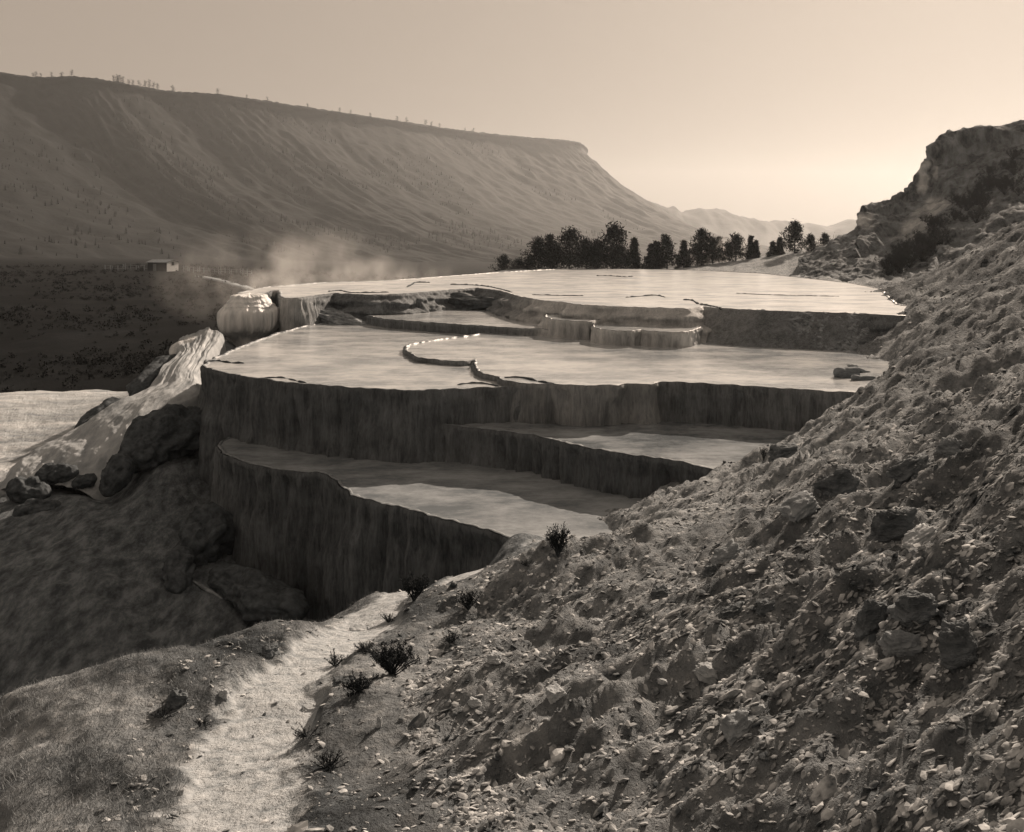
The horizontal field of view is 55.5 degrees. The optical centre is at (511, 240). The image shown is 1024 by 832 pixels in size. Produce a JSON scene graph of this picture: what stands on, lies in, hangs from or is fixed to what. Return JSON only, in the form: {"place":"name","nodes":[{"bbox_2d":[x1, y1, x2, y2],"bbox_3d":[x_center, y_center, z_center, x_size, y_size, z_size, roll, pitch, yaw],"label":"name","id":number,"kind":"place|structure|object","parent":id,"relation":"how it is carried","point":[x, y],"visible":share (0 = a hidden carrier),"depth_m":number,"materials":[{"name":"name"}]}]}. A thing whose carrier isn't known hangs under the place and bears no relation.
{"place":"outdoors","nodes":[
{"label":"outdoors","id":0,"kind":"place"},
{"bbox_2d":[0,389,128,492],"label":"travertine ground","id":1,"kind":"structure","parent":0,"point":[27,427],"depth_m":47.65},
{"bbox_2d":[74,396,120,428],"bbox_3d":[-14.809,6.373,35.040,1.437,1.252,2.688,0,0,0],"label":"rock rib","id":2,"kind":"object","parent":1,"relation":"on","point":[91,413],"visible":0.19,"depth_m":35.06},
{"bbox_2d":[0,327,225,499],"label":"flowstone cascade","id":3,"kind":"object","parent":1,"relation":"on","point":[91,445],"visible":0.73,"depth_m":33.08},
{"bbox_2d":[71,473,96,490],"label":"knobbly rock","id":4,"kind":"object","parent":3,"relation":"on","point":[79,481],"visible":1,"depth_m":29.31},
{"bbox_2d":[169,336,195,354],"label":"flowstone lobe","id":5,"kind":"object","parent":3,"relation":"on","point":[174,348],"visible":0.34,"depth_m":41.95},
{"bbox_2d":[126,354,176,395],"bbox_3d":[-14.630,5.637,39.993,1.295,1.628,3.616,0,0,10],"label":"rock rib","id":6,"kind":"object","parent":1,"relation":"on","point":[146,377],"visible":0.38,"depth_m":39.06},
{"bbox_2d":[195,276,253,289],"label":"road","id":7,"kind":"structure","parent":0,"point":[237,285],"depth_m":199.13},
{"bbox_2d":[0,72,789,261],"bbox_3d":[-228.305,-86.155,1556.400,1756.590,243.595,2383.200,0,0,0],"label":"mountain","id":8,"kind":"structure","parent":0,"point":[51,114],"depth_m":1207.22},
{"bbox_2d":[0,75,646,258],"bbox_3d":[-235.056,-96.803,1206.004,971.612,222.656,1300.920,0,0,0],"label":"slope woods","id":9,"kind":"object","parent":8,"relation":"on","point":[228,202],"visible":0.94,"depth_m":1138.30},
{"bbox_2d":[0,249,903,392],"bbox_3d":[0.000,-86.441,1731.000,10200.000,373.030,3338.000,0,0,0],"label":"valley ground","id":10,"kind":"structure","parent":0,"point":[52,342],"depth_m":131.14,"materials":[{"name":"soil"}]},
{"bbox_2d":[146,259,178,271],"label":"wooden shed","id":11,"kind":"structure","parent":10,"relation":"on","point":[167,265],"depth_m":248.36,"materials":[{"name":"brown wood"}]},
{"bbox_2d":[0,262,421,392],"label":"sagebrush","id":12,"kind":"object","parent":10,"relation":"on","point":[100,356],"visible":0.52,"depth_m":125.28,"materials":[{"name":"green plant"}]},
{"bbox_2d":[183,265,251,275],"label":"rail fence","id":13,"kind":"object","parent":10,"relation":"on","point":[218,271],"visible":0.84,"depth_m":243.18,"materials":[{"name":"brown wood"}]},
{"bbox_2d":[488,253,519,271],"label":"young pine","id":14,"kind":"object","parent":10,"relation":"on","point":[503,262],"visible":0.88,"depth_m":93.75,"materials":[{"name":"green plant"}]},
{"bbox_2d":[514,254,551,269],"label":"young pine","id":15,"kind":"object","parent":10,"relation":"on","point":[528,262],"visible":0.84,"depth_m":93.79,"materials":[{"name":"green plant"}]},
{"bbox_2d":[520,235,560,268],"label":"pine tree","id":16,"kind":"object","parent":10,"relation":"on","point":[538,249],"visible":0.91,"depth_m":94.66,"materials":[{"name":"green plant"}]},
{"bbox_2d":[542,233,561,268],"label":"pine tree","id":17,"kind":"object","parent":10,"relation":"on","point":[550,237],"visible":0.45,"depth_m":98.77,"materials":[{"name":"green plant"}]},
{"bbox_2d":[537,242,581,268],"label":"young pine","id":18,"kind":"object","parent":10,"relation":"on","point":[554,253],"visible":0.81,"depth_m":94.58,"materials":[{"name":"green plant"}]},
{"bbox_2d":[549,225,598,268],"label":"pine tree","id":19,"kind":"object","parent":10,"relation":"on","point":[572,237],"visible":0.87,"depth_m":95.44,"materials":[{"name":"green plant"}]},
{"bbox_2d":[558,246,612,268],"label":"young pine","id":20,"kind":"object","parent":10,"relation":"on","point":[588,260],"visible":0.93,"depth_m":94.65,"materials":[{"name":"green plant"}]},
{"bbox_2d":[579,237,617,268],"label":"pine tree","id":21,"kind":"object","parent":10,"relation":"on","point":[594,244],"visible":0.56,"depth_m":95.63,"materials":[{"name":"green plant"}]},
{"bbox_2d":[592,221,633,268],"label":"pine tree","id":22,"kind":"object","parent":10,"relation":"on","point":[614,234],"visible":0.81,"depth_m":95.42,"materials":[{"name":"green plant"}]},
{"bbox_2d":[601,244,642,268],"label":"young pine","id":23,"kind":"object","parent":10,"relation":"on","point":[618,252],"visible":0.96,"depth_m":94.71,"materials":[{"name":"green plant"}]},
{"bbox_2d":[626,237,646,268],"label":"fir tree","id":24,"kind":"object","parent":10,"relation":"on","point":[634,244],"visible":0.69,"depth_m":97.77,"materials":[{"name":"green plant"}]},
{"bbox_2d":[642,243,662,268],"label":"fir tree","id":25,"kind":"object","parent":10,"relation":"on","point":[649,259],"visible":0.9,"depth_m":98.78,"materials":[{"name":"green plant"}]},
{"bbox_2d":[653,233,680,268],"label":"pine tree","id":26,"kind":"object","parent":10,"relation":"on","point":[667,242],"visible":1,"depth_m":98.78,"materials":[{"name":"black plant"}]},
{"bbox_2d":[674,240,691,268],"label":"fir tree","id":27,"kind":"object","parent":10,"relation":"on","point":[683,258],"visible":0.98,"depth_m":98.72,"materials":[{"name":"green plant"}]},
{"bbox_2d":[685,244,710,265],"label":"young pine","id":28,"kind":"object","parent":10,"relation":"on","point":[696,253],"visible":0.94,"depth_m":98.70,"materials":[{"name":"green plant"}]},
{"bbox_2d":[688,227,720,263],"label":"pine tree","id":29,"kind":"object","parent":10,"relation":"on","point":[701,236],"visible":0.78,"depth_m":99.71,"materials":[{"name":"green plant"}]},
{"bbox_2d":[703,234,727,263],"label":"pine tree","id":30,"kind":"object","parent":10,"relation":"on","point":[713,247],"visible":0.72,"depth_m":100.76,"materials":[{"name":"black plant"}]},
{"bbox_2d":[719,241,742,261],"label":"young pine","id":31,"kind":"object","parent":10,"relation":"on","point":[727,248],"visible":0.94,"depth_m":100.77,"materials":[{"name":"black plant"}]},
{"bbox_2d":[715,232,750,260],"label":"pine tree","id":32,"kind":"object","parent":10,"relation":"on","point":[738,244],"visible":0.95,"depth_m":100.82,"materials":[{"name":"black plant"}]},
{"bbox_2d":[742,235,755,259],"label":"fir tree","id":33,"kind":"object","parent":10,"relation":"on","point":[750,240],"visible":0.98,"depth_m":100.82,"materials":[{"name":"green plant"}]},
{"bbox_2d":[765,241,779,256],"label":"fir tree","id":34,"kind":"object","parent":10,"relation":"on","point":[773,247],"visible":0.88,"depth_m":100.79,"materials":[{"name":"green plant"}]},
{"bbox_2d":[777,218,818,252],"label":"pine tree","id":35,"kind":"object","parent":10,"relation":"on","point":[794,228],"visible":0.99,"depth_m":98.66,"materials":[{"name":"black plant"}]},
{"bbox_2d":[801,233,818,251],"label":"pine tree","id":36,"kind":"object","parent":10,"relation":"on","point":[812,246],"visible":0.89,"depth_m":98.79,"materials":[{"name":"black plant"}]},
{"bbox_2d":[0,221,1023,831],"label":"hillside ground","id":37,"kind":"structure","parent":0,"point":[80,581],"depth_m":5.31,"materials":[{"name":"soil"}]},
{"bbox_2d":[5,475,51,502],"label":"knobbly rock","id":38,"kind":"object","parent":37,"relation":"on","point":[20,489],"visible":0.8,"depth_m":28.69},
{"bbox_2d":[12,498,60,516],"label":"knobbly rock","id":39,"kind":"object","parent":37,"relation":"on","point":[30,506],"visible":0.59,"depth_m":27.44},
{"bbox_2d":[34,462,78,488],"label":"knobbly rock","id":40,"kind":"object","parent":37,"relation":"on","point":[51,474],"visible":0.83,"depth_m":29.70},
{"bbox_2d":[99,453,134,496],"bbox_3d":[-11.640,6.887,28.697,0.958,1.158,1.155,0,0,0],"label":"dark hump","id":41,"kind":"object","parent":37,"relation":"on","point":[117,471],"visible":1,"depth_m":28.39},
{"bbox_2d":[118,403,201,473],"bbox_3d":[-10.682,6.151,30.352,2.090,2.031,3.185,0,0,19],"label":"dark hump","id":42,"kind":"object","parent":37,"relation":"on","point":[167,432],"visible":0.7,"depth_m":29.86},
{"bbox_2d":[146,704,177,718],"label":"scrub tuft","id":43,"kind":"object","parent":37,"relation":"on","point":[161,714],"visible":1,"depth_m":5.24,"materials":[{"name":"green plant"}]},
{"bbox_2d":[164,687,188,709],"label":"boulder","id":44,"kind":"object","parent":37,"relation":"on","point":[176,698],"visible":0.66,"depth_m":5.36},
{"bbox_2d":[160,546,195,593],"bbox_3d":[-8.281,8.142,24.081,0.924,0.839,1.451,0,0,0],"label":"foot rock","id":45,"kind":"object","parent":37,"relation":"on","point":[179,568],"visible":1,"depth_m":23.88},
{"bbox_2d":[0,596,366,831],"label":"dry grass","id":46,"kind":"structure","parent":37,"relation":"on","point":[153,760],"depth_m":4.75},
{"bbox_2d":[173,501,234,566],"bbox_3d":[-8.057,7.817,25.580,1.429,1.720,1.709,0,0,18],"label":"foot rock","id":47,"kind":"object","parent":37,"relation":"on","point":[206,534],"visible":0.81,"depth_m":25.30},
{"bbox_2d":[217,292,278,346],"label":"flowstone mound","id":48,"kind":"object","parent":37,"relation":"on","point":[243,318],"visible":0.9,"depth_m":44.91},
{"bbox_2d":[207,562,309,621],"bbox_3d":[-6.211,8.447,23.443,1.417,1.091,3.878,0,0,-41],"label":"foot rock","id":49,"kind":"object","parent":37,"relation":"on","point":[253,595],"visible":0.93,"depth_m":22.70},
{"bbox_2d":[261,643,278,658],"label":"boulder","id":50,"kind":"object","parent":37,"relation":"on","point":[269,650],"visible":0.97,"depth_m":6.31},
{"bbox_2d":[290,722,322,738],"bbox_3d":[-0.993,2.380,4.709,0.155,0.074,0.138,0,0,-22],"label":"scrub tuft","id":51,"kind":"object","parent":37,"relation":"on","point":[301,735],"visible":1,"depth_m":4.70,"materials":[{"name":"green plant"}]},
{"bbox_2d":[310,747,346,770],"bbox_3d":[-0.802,2.303,4.286,0.158,0.106,0.139,0,0,-25],"label":"scrub tuft","id":52,"kind":"object","parent":37,"relation":"on","point":[329,763],"visible":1,"depth_m":4.31,"materials":[{"name":"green plant"}]},
{"bbox_2d":[332,675,355,686],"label":"stone","id":53,"kind":"object","parent":37,"relation":"on","point":[337,678],"visible":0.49,"depth_m":5.45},
{"bbox_2d":[154,541,539,831],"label":"footpath","id":54,"kind":"structure","parent":37,"relation":"on","point":[207,801],"depth_m":4.92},
{"bbox_2d":[323,648,347,667],"bbox_3d":[-1.143,2.704,6.263,0.145,0.107,0.151,0,0,28],"label":"scrub tuft","id":55,"kind":"object","parent":54,"relation":"on","point":[334,660],"visible":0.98,"depth_m":6.25,"materials":[{"name":"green plant"}]},
{"bbox_2d":[349,623,367,630],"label":"stone","id":56,"kind":"object","parent":54,"relation":"on","point":[360,627],"visible":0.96,"depth_m":8.25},
{"bbox_2d":[336,670,379,696],"bbox_3d":[-0.817,2.336,5.106,0.224,0.130,0.229,0,0,0],"label":"shrub","id":57,"kind":"object","parent":37,"relation":"on","point":[356,684],"visible":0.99,"depth_m":5.10,"materials":[{"name":"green plant"}]},
{"bbox_2d":[195,323,520,536],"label":"terrace","id":58,"kind":"structure","parent":37,"relation":"on","point":[369,392],"depth_m":27.68,"materials":[{"name":"stone"}]},
{"bbox_2d":[363,639,421,674],"bbox_3d":[-0.684,2.403,5.576,0.314,0.216,0.306,0,0,-24],"label":"shrub","id":59,"kind":"object","parent":37,"relation":"on","point":[388,661],"visible":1,"depth_m":5.57,"materials":[{"name":"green plant"}]},
{"bbox_2d":[398,572,429,600],"bbox_3d":[-0.872,3.099,8.684,0.295,0.267,0.262,0,0,0],"label":"shrub","id":60,"kind":"object","parent":37,"relation":"on","point":[418,589],"visible":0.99,"depth_m":8.65,"materials":[{"name":"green plant"}]},
{"bbox_2d":[211,437,642,621],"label":"lowest terrace","id":61,"kind":"structure","parent":37,"relation":"on","point":[316,534],"depth_m":23.03,"materials":[{"name":"stone"}]},
{"bbox_2d":[443,627,460,644],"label":"scrub tuft","id":62,"kind":"object","parent":37,"relation":"on","point":[449,640],"visible":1,"depth_m":6.46,"materials":[{"name":"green plant"}]},
{"bbox_2d":[455,587,482,609],"bbox_3d":[-0.361,2.967,8.033,0.198,0.192,0.243,0,0,18],"label":"shrub","id":63,"kind":"object","parent":37,"relation":"on","point":[467,604],"visible":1,"depth_m":8.00,"materials":[{"name":"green plant"}]},
{"bbox_2d":[468,696,481,707],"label":"stone","id":64,"kind":"object","parent":37,"relation":"on","point":[473,702],"visible":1,"depth_m":4.71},
{"bbox_2d":[487,651,501,664],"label":"stone","id":65,"kind":"object","parent":37,"relation":"on","point":[494,658],"visible":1,"depth_m":5.00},
{"bbox_2d":[57,223,1023,831],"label":"scree","id":66,"kind":"structure","parent":37,"relation":"on","point":[825,787],"depth_m":3.74,"materials":[{"name":"stone"}]},
{"bbox_2d":[545,683,566,703],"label":"stone","id":67,"kind":"object","parent":37,"relation":"on","point":[555,692],"visible":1,"depth_m":4.08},
{"bbox_2d":[545,521,573,556],"bbox_3d":[0.396,2.586,8.408,0.254,0.328,0.233,0,0,-14],"label":"shrub","id":68,"kind":"object","parent":37,"relation":"on","point":[555,538],"visible":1,"depth_m":8.39,"materials":[{"name":"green plant"}]},
{"bbox_2d":[236,269,907,350],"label":"terrace","id":69,"kind":"structure","parent":37,"relation":"on","point":[608,299],"depth_m":47.16,"materials":[{"name":"stone"}]},
{"bbox_2d":[318,308,366,324],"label":"rock shelf","id":70,"kind":"object","parent":69,"relation":"on","point":[332,316],"visible":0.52,"depth_m":46.69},
{"bbox_2d":[364,309,548,336],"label":"terrace","id":71,"kind":"structure","parent":69,"relation":"on","point":[467,322],"depth_m":43.55,"materials":[{"name":"stone"}]},
{"bbox_2d":[448,292,498,309],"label":"rock shelf","id":72,"kind":"object","parent":69,"relation":"on","point":[460,301],"visible":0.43,"depth_m":50.99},
{"bbox_2d":[542,313,602,339],"bbox_3d":[2.638,3.721,40.195,3.123,1.159,4.530,0,0,0],"label":"scalloped basin","id":73,"kind":"object","parent":69,"relation":"on","point":[556,325],"visible":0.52,"depth_m":38.69,"materials":[{"name":"stone"}]},
{"bbox_2d":[590,324,702,347],"bbox_3d":[5.307,3.796,37.443,4.801,1.009,4.506,0,0,0],"label":"scalloped basin","id":74,"kind":"object","parent":69,"relation":"on","point":[628,335],"visible":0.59,"depth_m":35.93,"materials":[{"name":"stone"}]},
{"bbox_2d":[703,306,883,350],"bbox_3d":[10.309,3.317,36.055,8.086,1.406,2.188,0,0,36],"label":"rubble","id":75,"kind":"object","parent":69,"relation":"on","point":[799,328],"visible":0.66,"depth_m":35.28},
{"bbox_2d":[439,421,799,523],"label":"terrace","id":76,"kind":"structure","parent":37,"relation":"on","point":[633,460],"depth_m":23.93,"materials":[{"name":"stone"}]},
{"bbox_2d":[402,332,890,430],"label":"broad terrace","id":77,"kind":"structure","parent":37,"relation":"on","point":[595,384],"depth_m":27.38,"materials":[{"name":"stone"}]},
{"bbox_2d":[833,367,859,377],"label":"rock","id":78,"kind":"object","parent":77,"relation":"in","point":[843,372],"visible":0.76,"depth_m":27.55,"materials":[{"name":"grey stone"}]},
{"bbox_2d":[851,375,875,380],"bbox_3d":[9.799,3.858,27.103,0.811,0.269,0.210,0,0,-14],"label":"driftwood log","id":79,"kind":"object","parent":77,"relation":"on","point":[859,378],"visible":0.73,"depth_m":27.00,"materials":[{"name":"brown wood"}]},
{"bbox_2d":[650,583,670,599],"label":"boulder","id":80,"kind":"object","parent":37,"relation":"on","point":[661,591],"visible":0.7,"depth_m":6.19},
{"bbox_2d":[692,662,718,684],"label":"stone","id":81,"kind":"object","parent":37,"relation":"on","point":[705,672],"visible":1,"depth_m":4.18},
{"bbox_2d":[702,564,717,578],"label":"boulder","id":82,"kind":"object","parent":37,"relation":"on","point":[709,569],"visible":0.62,"depth_m":6.62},
{"bbox_2d":[711,539,741,564],"bbox_3d":[1.505,2.189,6.787,0.260,0.183,0.182,0,0,0],"label":"rock slab","id":83,"kind":"object","parent":37,"relation":"on","point":[730,549],"visible":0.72,"depth_m":6.75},
{"bbox_2d":[717,601,745,619],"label":"boulder","id":84,"kind":"object","parent":37,"relation":"on","point":[731,611],"visible":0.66,"depth_m":4.63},
{"bbox_2d":[720,710,752,744],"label":"boulder","id":85,"kind":"object","parent":37,"relation":"on","point":[735,727],"visible":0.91,"depth_m":3.38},
{"bbox_2d":[754,598,775,616],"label":"boulder","id":86,"kind":"object","parent":37,"relation":"on","point":[764,607],"visible":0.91,"depth_m":4.50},
{"bbox_2d":[768,442,798,462],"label":"boulder","id":87,"kind":"object","parent":37,"relation":"on","point":[785,450],"visible":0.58,"depth_m":16.25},
{"bbox_2d":[777,490,818,521],"bbox_3d":[2.018,1.873,6.836,0.271,0.185,0.221,0,0,-18],"label":"rock slab","id":88,"kind":"object","parent":37,"relation":"on","point":[798,506],"visible":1,"depth_m":6.79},
{"bbox_2d":[810,467,859,497],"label":"boulder","id":89,"kind":"object","parent":37,"relation":"on","point":[842,480],"visible":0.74,"depth_m":7.45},
{"bbox_2d":[853,598,888,641],"bbox_3d":[1.324,1.411,3.580,0.146,0.204,0.069,0,0,-11],"label":"boulder","id":90,"kind":"object","parent":37,"relation":"on","point":[872,614],"visible":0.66,"depth_m":3.56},
{"bbox_2d":[868,507,917,542],"bbox_3d":[2.098,1.607,5.371,0.267,0.281,0.149,0,0,0],"label":"rock slab","id":91,"kind":"object","parent":37,"relation":"on","point":[888,525],"visible":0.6,"depth_m":5.32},
{"bbox_2d":[877,630,922,656],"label":"boulder","id":92,"kind":"object","parent":37,"relation":"on","point":[899,643],"visible":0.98,"depth_m":3.24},
{"bbox_2d":[886,451,930,485],"bbox_3d":[2.614,1.518,6.358,0.310,0.246,0.192,0,0,-8],"label":"boulder","id":93,"kind":"object","parent":37,"relation":"on","point":[905,470],"visible":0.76,"depth_m":6.31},
{"bbox_2d":[886,590,939,627],"bbox_3d":[1.401,1.278,3.376,0.164,0.141,0.137,0,0,0],"label":"boulder","id":94,"kind":"object","parent":37,"relation":"on","point":[907,607],"visible":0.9,"depth_m":3.32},
{"bbox_2d":[901,523,937,548],"bbox_3d":[2.126,1.567,5.098,0.196,0.159,0.169,0,0,-12],"label":"rock slab","id":95,"kind":"object","parent":37,"relation":"on","point":[923,533],"visible":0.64,"depth_m":5.07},
{"bbox_2d":[933,437,961,456],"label":"boulder","id":96,"kind":"object","parent":37,"relation":"on","point":[948,446],"visible":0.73,"depth_m":6.54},
{"bbox_2d":[937,616,977,672],"bbox_3d":[1.383,1.279,3.036,0.140,0.197,0.109,0,0,0],"label":"boulder","id":97,"kind":"object","parent":37,"relation":"on","point":[958,646],"visible":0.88,"depth_m":3.00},
{"bbox_2d":[0,0,1023,225],"label":"sky","id":98,"kind":"structure","parent":0,"point":[818,112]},
{"bbox_2d":[651,202,856,250],"bbox_3d":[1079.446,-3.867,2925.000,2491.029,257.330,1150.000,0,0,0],"label":"hills","id":99,"kind":"structure","parent":0,"point":[723,222],"depth_m":2964.30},
{"bbox_2d":[798,120,1023,281],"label":"rocky hill","id":100,"kind":"structure","parent":0,"point":[952,162],"depth_m":87.53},
{"bbox_2d":[874,253,900,271],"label":"scrub bush","id":101,"kind":"object","parent":100,"relation":"on","point":[884,264],"visible":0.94,"depth_m":71.12,"materials":[{"name":"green plant"}]},
{"bbox_2d":[893,258,913,272],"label":"scrub bush","id":102,"kind":"object","parent":100,"relation":"on","point":[899,267],"visible":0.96,"depth_m":71.13,"materials":[{"name":"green plant"}]},
{"bbox_2d":[908,242,936,261],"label":"scrub bush","id":103,"kind":"object","parent":100,"relation":"on","point":[922,252],"visible":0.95,"depth_m":73.53,"materials":[{"name":"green plant"}]},
{"bbox_2d":[919,213,946,229],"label":"scrub bush","id":104,"kind":"object","parent":100,"relation":"on","point":[930,222],"visible":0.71,"depth_m":80.97,"materials":[{"name":"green plant"}]},
{"bbox_2d":[931,233,953,244],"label":"scrub bush","id":105,"kind":"object","parent":100,"relation":"on","point":[943,240],"visible":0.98,"depth_m":74.06,"materials":[{"name":"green plant"}]},
{"bbox_2d":[945,191,967,207],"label":"scrub bush","id":106,"kind":"object","parent":100,"relation":"on","point":[956,197],"visible":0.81,"depth_m":82.57,"materials":[{"name":"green plant"}]},
{"bbox_2d":[956,198,976,210],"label":"scrub bush","id":107,"kind":"object","parent":100,"relation":"on","point":[966,204],"visible":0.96,"depth_m":79.91,"materials":[{"name":"black plant"}]},
{"bbox_2d":[966,203,991,222],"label":"scrub bush","id":108,"kind":"object","parent":100,"relation":"on","point":[977,216],"visible":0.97,"depth_m":76.79,"materials":[{"name":"black plant"}]},
{"bbox_2d":[966,185,992,199],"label":"scrub bush","id":109,"kind":"object","parent":100,"relation":"on","point":[975,191],"visible":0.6,"depth_m":82.77,"materials":[{"name":"black plant"}]},
{"bbox_2d":[974,171,1007,190],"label":"scrub bush","id":110,"kind":"object","parent":100,"relation":"on","point":[988,178],"visible":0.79,"depth_m":84.76,"materials":[{"name":"black plant"}]},
{"bbox_2d":[989,177,1022,194],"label":"scrub bush","id":111,"kind":"object","parent":100,"relation":"on","point":[1000,184],"visible":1,"depth_m":81.27,"materials":[{"name":"black plant"}]},
{"bbox_2d":[997,157,1023,175],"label":"scrub bush","id":112,"kind":"object","parent":100,"relation":"on","point":[1012,165],"visible":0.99,"depth_m":85.06,"materials":[{"name":"black plant"}]},
{"bbox_2d":[1000,173,1023,188],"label":"scrub bush","id":113,"kind":"object","parent":100,"relation":"on","point":[1013,180],"visible":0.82,"depth_m":82.11,"materials":[{"name":"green plant"}]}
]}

